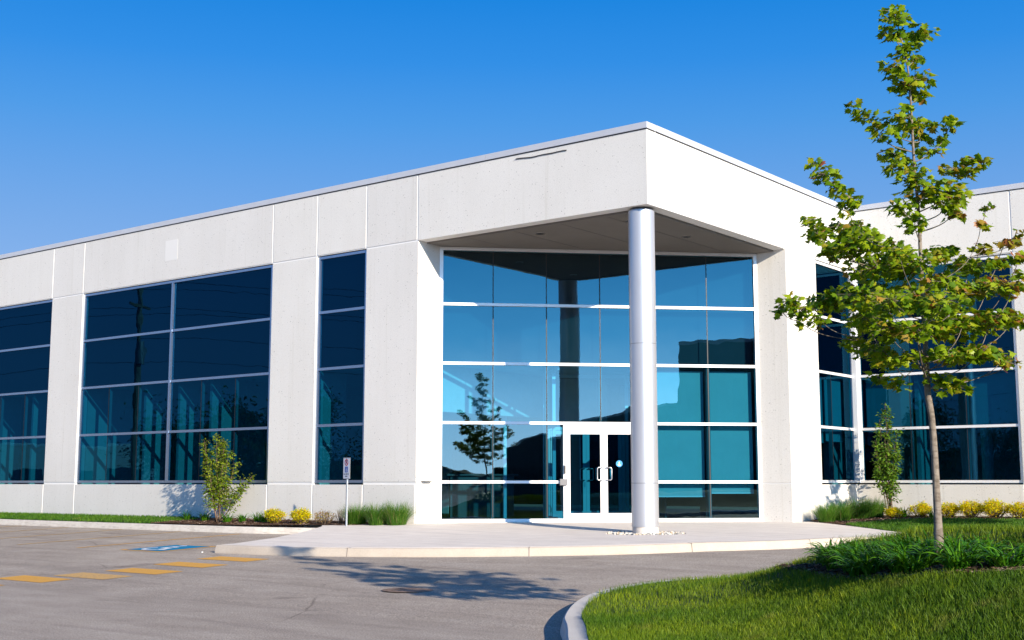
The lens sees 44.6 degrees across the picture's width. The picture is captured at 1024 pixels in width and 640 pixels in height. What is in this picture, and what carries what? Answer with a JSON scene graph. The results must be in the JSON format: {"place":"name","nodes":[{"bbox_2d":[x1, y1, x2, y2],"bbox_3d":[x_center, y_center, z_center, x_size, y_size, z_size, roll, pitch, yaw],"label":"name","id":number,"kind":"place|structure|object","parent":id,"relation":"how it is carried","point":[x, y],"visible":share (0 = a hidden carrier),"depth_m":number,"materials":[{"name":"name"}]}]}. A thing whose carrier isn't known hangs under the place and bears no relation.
{"place":"outdoors","nodes":[
{"label":"outdoors","id":0,"kind":"place"},
{"bbox_2d":[0,511,200,523],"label":"grass","id":1,"kind":"structure","parent":0,"point":[111,518],"depth_m":34.50,"materials":[{"name":"green plant"}]},
{"bbox_2d":[151,517,368,524],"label":"bark mulch","id":2,"kind":"object","parent":1,"relation":"on","point":[235,521],"visible":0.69,"depth_m":30.55,"materials":[{"name":"brown wood"}]},
{"bbox_2d":[181,510,196,519],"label":"daylily","id":3,"kind":"object","parent":2,"relation":"on","point":[186,516],"visible":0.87,"depth_m":32.49,"materials":[{"name":"green plant"}]},
{"bbox_2d":[196,511,211,520],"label":"daylily","id":4,"kind":"object","parent":2,"relation":"on","point":[204,517],"visible":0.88,"depth_m":31.84,"materials":[{"name":"green plant"}]},
{"bbox_2d":[217,511,234,521],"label":"daylily","id":5,"kind":"object","parent":2,"relation":"on","point":[226,518],"visible":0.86,"depth_m":30.96,"materials":[{"name":"green plant"}]},
{"bbox_2d":[199,433,256,521],"bbox_3d":[-7.243,3.981,31.462,1.382,2.276,0.926,-3,-8,20],"label":"multi stemmed tree","id":6,"kind":"object","parent":2,"relation":"on","point":[219,482],"visible":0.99,"depth_m":31.48,"materials":[{"name":"green plant"}]},
{"bbox_2d":[232,513,249,521],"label":"daylily","id":7,"kind":"object","parent":2,"relation":"on","point":[241,518],"visible":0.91,"depth_m":30.95,"materials":[{"name":"green plant"}]},
{"bbox_2d":[248,512,264,521],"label":"daylily","id":8,"kind":"object","parent":2,"relation":"on","point":[256,518],"visible":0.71,"depth_m":30.74,"materials":[{"name":"green plant"}]},
{"bbox_2d":[256,512,266,521],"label":"daylily","id":9,"kind":"object","parent":2,"relation":"on","point":[262,518],"visible":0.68,"depth_m":30.44,"materials":[{"name":"green plant"}]},
{"bbox_2d":[264,506,287,522],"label":"golden shrub","id":10,"kind":"object","parent":2,"relation":"on","point":[272,515],"visible":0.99,"depth_m":30.10,"materials":[{"name":"yellow plant"}]},
{"bbox_2d":[289,507,312,523],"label":"golden shrub","id":11,"kind":"object","parent":2,"relation":"on","point":[303,515],"visible":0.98,"depth_m":29.53,"materials":[{"name":"yellow plant"}]},
{"bbox_2d":[314,509,338,523],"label":"russet shrub","id":12,"kind":"object","parent":2,"relation":"on","point":[324,520],"visible":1,"depth_m":29.14,"materials":[{"name":"brown plant"}]},
{"bbox_2d":[335,510,344,522],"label":"dry shrub","id":13,"kind":"object","parent":2,"relation":"on","point":[340,518],"visible":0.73,"depth_m":29.18,"materials":[{"name":"brown plant"}]},
{"bbox_2d":[360,500,398,525],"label":"ornamental grass","id":14,"kind":"object","parent":2,"relation":"on","point":[372,517],"depth_m":28.15,"materials":[{"name":"green plant"}]},
{"bbox_2d":[335,502,373,524],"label":"ornamental grass","id":15,"kind":"object","parent":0,"point":[354,517],"depth_m":28.61,"materials":[{"name":"green plant"}]},
{"bbox_2d":[374,501,418,525],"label":"ornamental grass","id":16,"kind":"object","parent":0,"point":[393,516],"depth_m":27.99,"materials":[{"name":"green plant"}]},
{"bbox_2d":[0,525,824,639],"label":"road","id":17,"kind":"structure","parent":0,"point":[270,597],"depth_m":17.23,"materials":[{"name":"grey asphalt"}]},
{"bbox_2d":[0,575,69,582],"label":"crossing bar","id":18,"kind":"object","parent":17,"relation":"on","point":[39,579],"visible":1,"depth_m":19.46,"materials":[{"name":"yellow paint"}]},
{"bbox_2d":[0,529,120,538],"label":"stall line","id":19,"kind":"object","parent":17,"relation":"on","point":[64,533],"visible":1,"depth_m":30.92,"materials":[{"name":"yellow paint"}]},
{"bbox_2d":[53,572,129,578],"bbox_3d":[-6.635,4.048,19.770,1.360,0.019,0.550,-6,-9,38],"label":"crossing bar","id":20,"kind":"object","parent":17,"relation":"on","point":[93,575],"visible":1,"depth_m":19.75,"materials":[{"name":"yellow paint"}]},
{"bbox_2d":[17,532,169,544],"bbox_3d":[-9.491,5.057,29.023,0.100,0.150,4.300,-6,-9,38],"label":"stall line","id":21,"kind":"object","parent":17,"relation":"on","point":[94,538],"visible":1,"depth_m":28.81,"materials":[{"name":"yellow paint"}]},
{"bbox_2d":[107,568,181,573],"bbox_3d":[-6.015,4.099,20.400,1.360,0.019,0.550,-6,-9,38],"label":"crossing bar","id":22,"kind":"object","parent":17,"relation":"on","point":[142,571],"visible":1,"depth_m":20.39,"materials":[{"name":"yellow paint"}]},
{"bbox_2d":[78,534,233,547],"bbox_3d":[-7.718,4.878,27.649,0.100,0.150,4.300,-6,-9,38],"label":"stall line","id":23,"kind":"object","parent":17,"relation":"on","point":[152,541],"visible":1,"depth_m":27.39,"materials":[{"name":"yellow paint"}]},
{"bbox_2d":[0,519,314,533],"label":"lot kerb","id":24,"kind":"structure","parent":17,"relation":"on","point":[216,529],"depth_m":31.43,"materials":[{"name":"concrete"}]},
{"bbox_2d":[121,544,215,551],"bbox_3d":[-6.967,4.624,25.343,1.300,0.053,1.430,-6,-9,38],"label":"accessible parking symbol","id":25,"kind":"object","parent":17,"relation":"on","point":[167,548],"visible":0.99,"depth_m":25.27,"materials":[{"name":"blue paint"}]},
{"bbox_2d":[155,562,224,567],"bbox_3d":[-5.513,4.192,21.413,1.360,0.019,0.550,-6,-9,38],"label":"crossing bar","id":26,"kind":"object","parent":17,"relation":"on","point":[191,564],"visible":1,"depth_m":21.39,"materials":[{"name":"yellow paint"}]},
{"bbox_2d":[199,556,264,561],"bbox_3d":[-5.005,4.280,22.384,1.360,0.019,0.550,-6,-9,38],"label":"crossing bar","id":27,"kind":"object","parent":17,"relation":"on","point":[232,558],"visible":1,"depth_m":22.37,"materials":[{"name":"yellow paint"}]},
{"bbox_2d":[382,587,432,591],"bbox_3d":[-1.394,3.633,16.826,0.720,0.010,0.720,-6,-9,38],"label":"drain cover","id":28,"kind":"object","parent":17,"relation":"on","point":[410,589],"visible":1,"depth_m":16.80,"materials":[{"name":"metal"}]},
{"bbox_2d":[0,121,1023,533],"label":"office building","id":29,"kind":"structure","parent":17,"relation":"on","point":[586,327],"depth_m":30.32,"materials":[{"name":"paint"}]},
{"bbox_2d":[0,300,52,482],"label":"window","id":30,"kind":"structure","parent":29,"relation":"in","point":[25,329],"depth_m":39.05,"materials":[{"name":"glass"}]},
{"bbox_2d":[76,265,272,482],"bbox_3d":[-9.478,1.683,34.582,8.430,5.600,0.112,-6,-9,38],"label":"window","id":31,"kind":"structure","parent":29,"relation":"in","point":[168,367],"depth_m":34.39,"materials":[{"name":"glass"}]},
{"bbox_2d":[314,250,366,482],"bbox_3d":[-4.143,1.146,30.457,1.700,5.600,0.100,-6,-9,38],"label":"window","id":32,"kind":"structure","parent":29,"relation":"in","point":[341,317],"depth_m":30.48,"materials":[{"name":"glass"}]},
{"bbox_2d":[566,430,603,521],"bbox_3d":[1.730,3.673,29.516,0.892,2.145,0.190,1,-7,-7],"label":"door","id":33,"kind":"structure","parent":29,"relation":"in","point":[585,448],"depth_m":29.51,"materials":[{"name":"blue glass"}]},
{"bbox_2d":[604,430,631,520],"bbox_3d":[2.621,3.687,29.625,0.891,2.145,0.190,1,-7,-7],"label":"door","id":34,"kind":"structure","parent":29,"relation":"in","point":[617,443],"depth_m":29.60,"materials":[{"name":"blue glass"}]},
{"bbox_2d":[815,260,855,482],"bbox_3d":[8.290,1.371,32.184,0.100,5.600,2.245,-6,-9,38],"label":"window","id":35,"kind":"structure","parent":29,"relation":"in","point":[835,369],"depth_m":32.16,"materials":[{"name":"blue glass"}]},
{"bbox_2d":[854,254,1022,482],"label":"window","id":36,"kind":"structure","parent":29,"relation":"in","point":[979,434],"depth_m":31.32,"materials":[{"name":"blue glass"}]},
{"bbox_2d":[215,536,875,556],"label":"walkway kerb","id":37,"kind":"structure","parent":17,"relation":"on","point":[532,551],"depth_m":22.00,"materials":[{"name":"concrete"}]},
{"bbox_2d":[221,521,906,547],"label":"walkway","id":38,"kind":"structure","parent":17,"relation":"on","point":[453,535],"depth_m":25.09,"materials":[{"name":"concrete"}]},
{"bbox_2d":[343,458,349,525],"bbox_3d":[-3.742,3.958,28.282,0.042,1.670,0.300,6,-9,-38],"label":"parking sign","id":39,"kind":"object","parent":38,"relation":"on","point":[346,468],"visible":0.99,"depth_m":28.29,"materials":[{"name":"white metal"}]},
{"bbox_2d":[607,531,684,534],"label":"river stones","id":40,"kind":"object","parent":38,"relation":"on","point":[641,533],"visible":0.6,"depth_m":24.70,"materials":[{"name":"white stone"}]},
{"bbox_2d":[560,576,728,639],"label":"island kerb","id":41,"kind":"structure","parent":17,"relation":"on","point":[573,626],"depth_m":12.44,"materials":[{"name":"concrete"}]},
{"bbox_2d":[0,0,1023,254],"label":"sky","id":42,"kind":"structure","parent":0,"point":[115,115],"materials":[{"name":"blue"}]},
{"bbox_2d":[581,522,1023,639],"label":"grass","id":43,"kind":"structure","parent":0,"point":[849,601],"depth_m":10.54,"materials":[{"name":"green plant"}]},
{"bbox_2d":[802,537,853,556],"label":"daylily","id":44,"kind":"object","parent":43,"relation":"on","point":[830,541],"visible":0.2,"depth_m":13.06,"materials":[{"name":"green plant"}]},
{"bbox_2d":[826,538,860,554],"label":"daylily","id":45,"kind":"object","parent":43,"relation":"on","point":[841,545],"visible":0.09,"depth_m":12.69,"materials":[{"name":"green plant"}]},
{"bbox_2d":[771,562,1023,579],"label":"bark mulch","id":46,"kind":"object","parent":43,"relation":"on","point":[818,569],"visible":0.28,"depth_m":11.04,"materials":[{"name":"brown wood"}]},
{"bbox_2d":[808,543,843,570],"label":"daylily","id":47,"kind":"object","parent":46,"relation":"on","point":[829,567],"visible":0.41,"depth_m":12.40,"materials":[{"name":"green plant"}]},
{"bbox_2d":[807,541,848,565],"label":"daylily","id":48,"kind":"object","parent":46,"relation":"on","point":[826,550],"visible":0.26,"depth_m":12.49,"materials":[{"name":"green plant"}]},
{"bbox_2d":[803,542,852,565],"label":"daylily","id":49,"kind":"object","parent":46,"relation":"on","point":[816,546],"visible":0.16,"depth_m":12.78,"materials":[{"name":"green plant"}]},
{"bbox_2d":[820,546,867,564],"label":"daylily","id":50,"kind":"object","parent":46,"relation":"on","point":[839,553],"visible":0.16,"depth_m":11.96,"materials":[{"name":"green plant"}]},
{"bbox_2d":[826,546,878,572],"bbox_3d":[3.271,2.271,11.863,0.629,0.268,0.642,2,-8,-18],"label":"daylily","id":51,"kind":"object","parent":46,"relation":"on","point":[845,557],"visible":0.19,"depth_m":11.86,"materials":[{"name":"green plant"}]},
{"bbox_2d":[831,542,874,565],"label":"daylily","id":52,"kind":"object","parent":46,"relation":"on","point":[849,556],"visible":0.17,"depth_m":11.78,"materials":[{"name":"green plant"}]},
{"bbox_2d":[827,548,879,577],"bbox_3d":[3.225,2.232,11.489,0.679,0.269,0.678,-7,-10,43],"label":"daylily","id":53,"kind":"object","parent":46,"relation":"on","point":[851,571],"visible":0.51,"depth_m":11.45,"materials":[{"name":"green plant"}]},
{"bbox_2d":[830,537,879,556],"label":"daylily","id":54,"kind":"object","parent":46,"relation":"on","point":[855,545],"visible":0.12,"depth_m":12.10,"materials":[{"name":"green plant"}]},
{"bbox_2d":[832,535,889,551],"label":"daylily","id":55,"kind":"object","parent":46,"relation":"on","point":[849,542],"visible":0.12,"depth_m":12.30,"materials":[{"name":"green plant"}]},
{"bbox_2d":[847,548,892,576],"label":"daylily","id":56,"kind":"object","parent":46,"relation":"on","point":[866,568],"visible":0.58,"depth_m":11.21,"materials":[{"name":"green plant"}]},
{"bbox_2d":[847,542,908,565],"bbox_3d":[3.451,2.151,11.462,0.682,0.251,0.665,1,-7,-6],"label":"daylily","id":57,"kind":"object","parent":46,"relation":"on","point":[875,547],"visible":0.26,"depth_m":11.42,"materials":[{"name":"green plant"}]},
{"bbox_2d":[857,542,909,557],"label":"daylily","id":58,"kind":"object","parent":46,"relation":"on","point":[875,549],"visible":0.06,"depth_m":11.70,"materials":[{"name":"green plant"}]},
{"bbox_2d":[866,542,912,569],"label":"daylily","id":59,"kind":"object","parent":46,"relation":"on","point":[885,550],"visible":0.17,"depth_m":11.12,"materials":[{"name":"green plant"}]},
{"bbox_2d":[862,533,917,552],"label":"daylily","id":60,"kind":"object","parent":46,"relation":"on","point":[884,540],"visible":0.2,"depth_m":11.85,"materials":[{"name":"green plant"}]},
{"bbox_2d":[866,543,922,574],"bbox_3d":[3.348,2.069,10.819,0.626,0.270,0.641,7,-10,-42],"label":"daylily","id":61,"kind":"object","parent":46,"relation":"on","point":[897,569],"visible":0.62,"depth_m":10.76,"materials":[{"name":"green plant"}]},
{"bbox_2d":[769,4,1023,554],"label":"maple tree","id":62,"kind":"object","parent":46,"relation":"on","point":[869,300],"visible":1,"depth_m":10.87,"materials":[{"name":"green plant"}]},
{"bbox_2d":[866,535,931,554],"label":"daylily","id":63,"kind":"object","parent":46,"relation":"on","point":[899,544],"visible":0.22,"depth_m":11.32,"materials":[{"name":"green plant"}]},
{"bbox_2d":[878,531,932,547],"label":"daylily","id":64,"kind":"object","parent":46,"relation":"on","point":[907,542],"visible":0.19,"depth_m":11.48,"materials":[{"name":"green plant"}]},
{"bbox_2d":[880,542,945,573],"bbox_3d":[3.455,2.025,10.649,0.669,0.263,0.683,-3,-8,24],"label":"daylily","id":65,"kind":"object","parent":46,"relation":"on","point":[915,565],"visible":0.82,"depth_m":10.55,"materials":[{"name":"green plant"}]},
{"bbox_2d":[902,534,953,556],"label":"daylily","id":66,"kind":"object","parent":46,"relation":"on","point":[921,545],"visible":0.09,"depth_m":11.00,"materials":[{"name":"green plant"}]},
{"bbox_2d":[908,527,953,545],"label":"daylily","id":67,"kind":"object","parent":46,"relation":"on","point":[919,542],"visible":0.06,"depth_m":11.45,"materials":[{"name":"green plant"}]},
{"bbox_2d":[904,538,966,564],"bbox_3d":[3.620,1.980,10.682,0.581,0.237,0.582,4,-9,-30],"label":"daylily","id":68,"kind":"object","parent":46,"relation":"on","point":[923,554],"visible":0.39,"depth_m":10.65,"materials":[{"name":"green plant"}]},
{"bbox_2d":[918,529,991,560],"bbox_3d":[3.744,1.916,10.504,0.640,0.319,0.698,-2,-8,13],"label":"daylily","id":69,"kind":"object","parent":46,"relation":"on","point":[950,542],"visible":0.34,"depth_m":10.48,"materials":[{"name":"green plant"}]},
{"bbox_2d":[920,539,994,570],"bbox_3d":[3.623,1.901,10.102,0.615,0.253,0.613,0,-7,-3],"label":"daylily","id":70,"kind":"object","parent":46,"relation":"on","point":[951,560],"visible":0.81,"depth_m":10.05,"materials":[{"name":"green plant"}]},
{"bbox_2d":[923,533,991,550],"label":"daylily","id":71,"kind":"object","parent":46,"relation":"on","point":[957,538],"visible":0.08,"depth_m":11.03,"materials":[{"name":"green plant"}]},
{"bbox_2d":[959,531,1018,552],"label":"daylily","id":72,"kind":"object","parent":46,"relation":"on","point":[999,543],"visible":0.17,"depth_m":10.81,"materials":[{"name":"green plant"}]},
{"bbox_2d":[961,537,1023,562],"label":"daylily","id":73,"kind":"object","parent":46,"relation":"on","point":[996,546],"visible":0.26,"depth_m":10.34,"materials":[{"name":"green plant"}]},
{"bbox_2d":[962,537,1023,567],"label":"daylily","id":74,"kind":"object","parent":46,"relation":"on","point":[1006,559],"visible":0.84,"depth_m":9.89,"materials":[{"name":"green plant"}]},
{"bbox_2d":[994,536,1023,561],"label":"daylily","id":75,"kind":"object","parent":46,"relation":"on","point":[1013,544],"visible":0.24,"depth_m":10.30,"materials":[{"name":"green plant"}]},
{"bbox_2d":[822,498,861,520],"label":"ornamental grass","id":76,"kind":"object","parent":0,"point":[847,515],"depth_m":29.79,"materials":[{"name":"green plant"}]},
{"bbox_2d":[837,496,879,518],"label":"ornamental grass","id":77,"kind":"object","parent":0,"point":[861,513],"depth_m":30.55,"materials":[{"name":"green plant"}]},
{"bbox_2d":[846,516,1023,531],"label":"grass","id":78,"kind":"structure","parent":0,"point":[902,524],"depth_m":27.91,"materials":[{"name":"green plant"}]},
{"bbox_2d":[809,515,1021,523],"bbox_3d":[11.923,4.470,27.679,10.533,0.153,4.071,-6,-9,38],"label":"bark mulch","id":79,"kind":"object","parent":78,"relation":"on","point":[882,519],"visible":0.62,"depth_m":29.94,"materials":[{"name":"brown wood"}]},
{"bbox_2d":[810,502,845,522],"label":"ornamental grass","id":80,"kind":"object","parent":79,"relation":"on","point":[824,515],"depth_m":29.42,"materials":[{"name":"green plant"}]},
{"bbox_2d":[854,496,892,516],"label":"ornamental grass","id":81,"kind":"object","parent":79,"relation":"on","point":[880,511],"depth_m":31.20,"materials":[{"name":"green plant"}]},
{"bbox_2d":[869,403,903,508],"bbox_3d":[9.458,3.533,31.440,0.932,2.938,0.682,-1,-7,6],"label":"columnar tree","id":82,"kind":"object","parent":79,"relation":"on","point":[890,476],"visible":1,"depth_m":31.39,"materials":[{"name":"green plant"}]},
{"bbox_2d":[883,506,903,517],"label":"golden shrub","id":83,"kind":"object","parent":79,"relation":"on","point":[895,512],"visible":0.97,"depth_m":30.58,"materials":[{"name":"yellow plant"}]},
{"bbox_2d":[901,507,911,516],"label":"daylily","id":84,"kind":"object","parent":79,"relation":"on","point":[904,514],"visible":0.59,"depth_m":30.94,"materials":[{"name":"green plant"}]},
{"bbox_2d":[906,500,932,516],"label":"golden shrub","id":85,"kind":"object","parent":79,"relation":"on","point":[920,508],"visible":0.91,"depth_m":30.70,"materials":[{"name":"yellow plant"}]},
{"bbox_2d":[925,509,933,517],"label":"daylily","id":86,"kind":"object","parent":79,"relation":"on","point":[930,514],"visible":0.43,"depth_m":30.29,"materials":[{"name":"green plant"}]},
{"bbox_2d":[941,501,959,517],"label":"golden shrub","id":87,"kind":"object","parent":79,"relation":"on","point":[950,510],"visible":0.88,"depth_m":30.27,"materials":[{"name":"yellow plant"}]},
{"bbox_2d":[956,499,983,517],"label":"golden shrub","id":88,"kind":"object","parent":79,"relation":"on","point":[967,508],"visible":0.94,"depth_m":30.00,"materials":[{"name":"yellow plant"}]},
{"bbox_2d":[979,497,1009,517],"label":"golden shrub","id":89,"kind":"object","parent":79,"relation":"on","point":[994,508],"visible":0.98,"depth_m":29.64,"materials":[{"name":"yellow plant"}]},
{"bbox_2d":[1006,501,1023,517],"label":"golden shrub","id":90,"kind":"object","parent":79,"relation":"on","point":[1018,511],"visible":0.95,"depth_m":29.26,"materials":[{"name":"yellow plant"}]}
]}

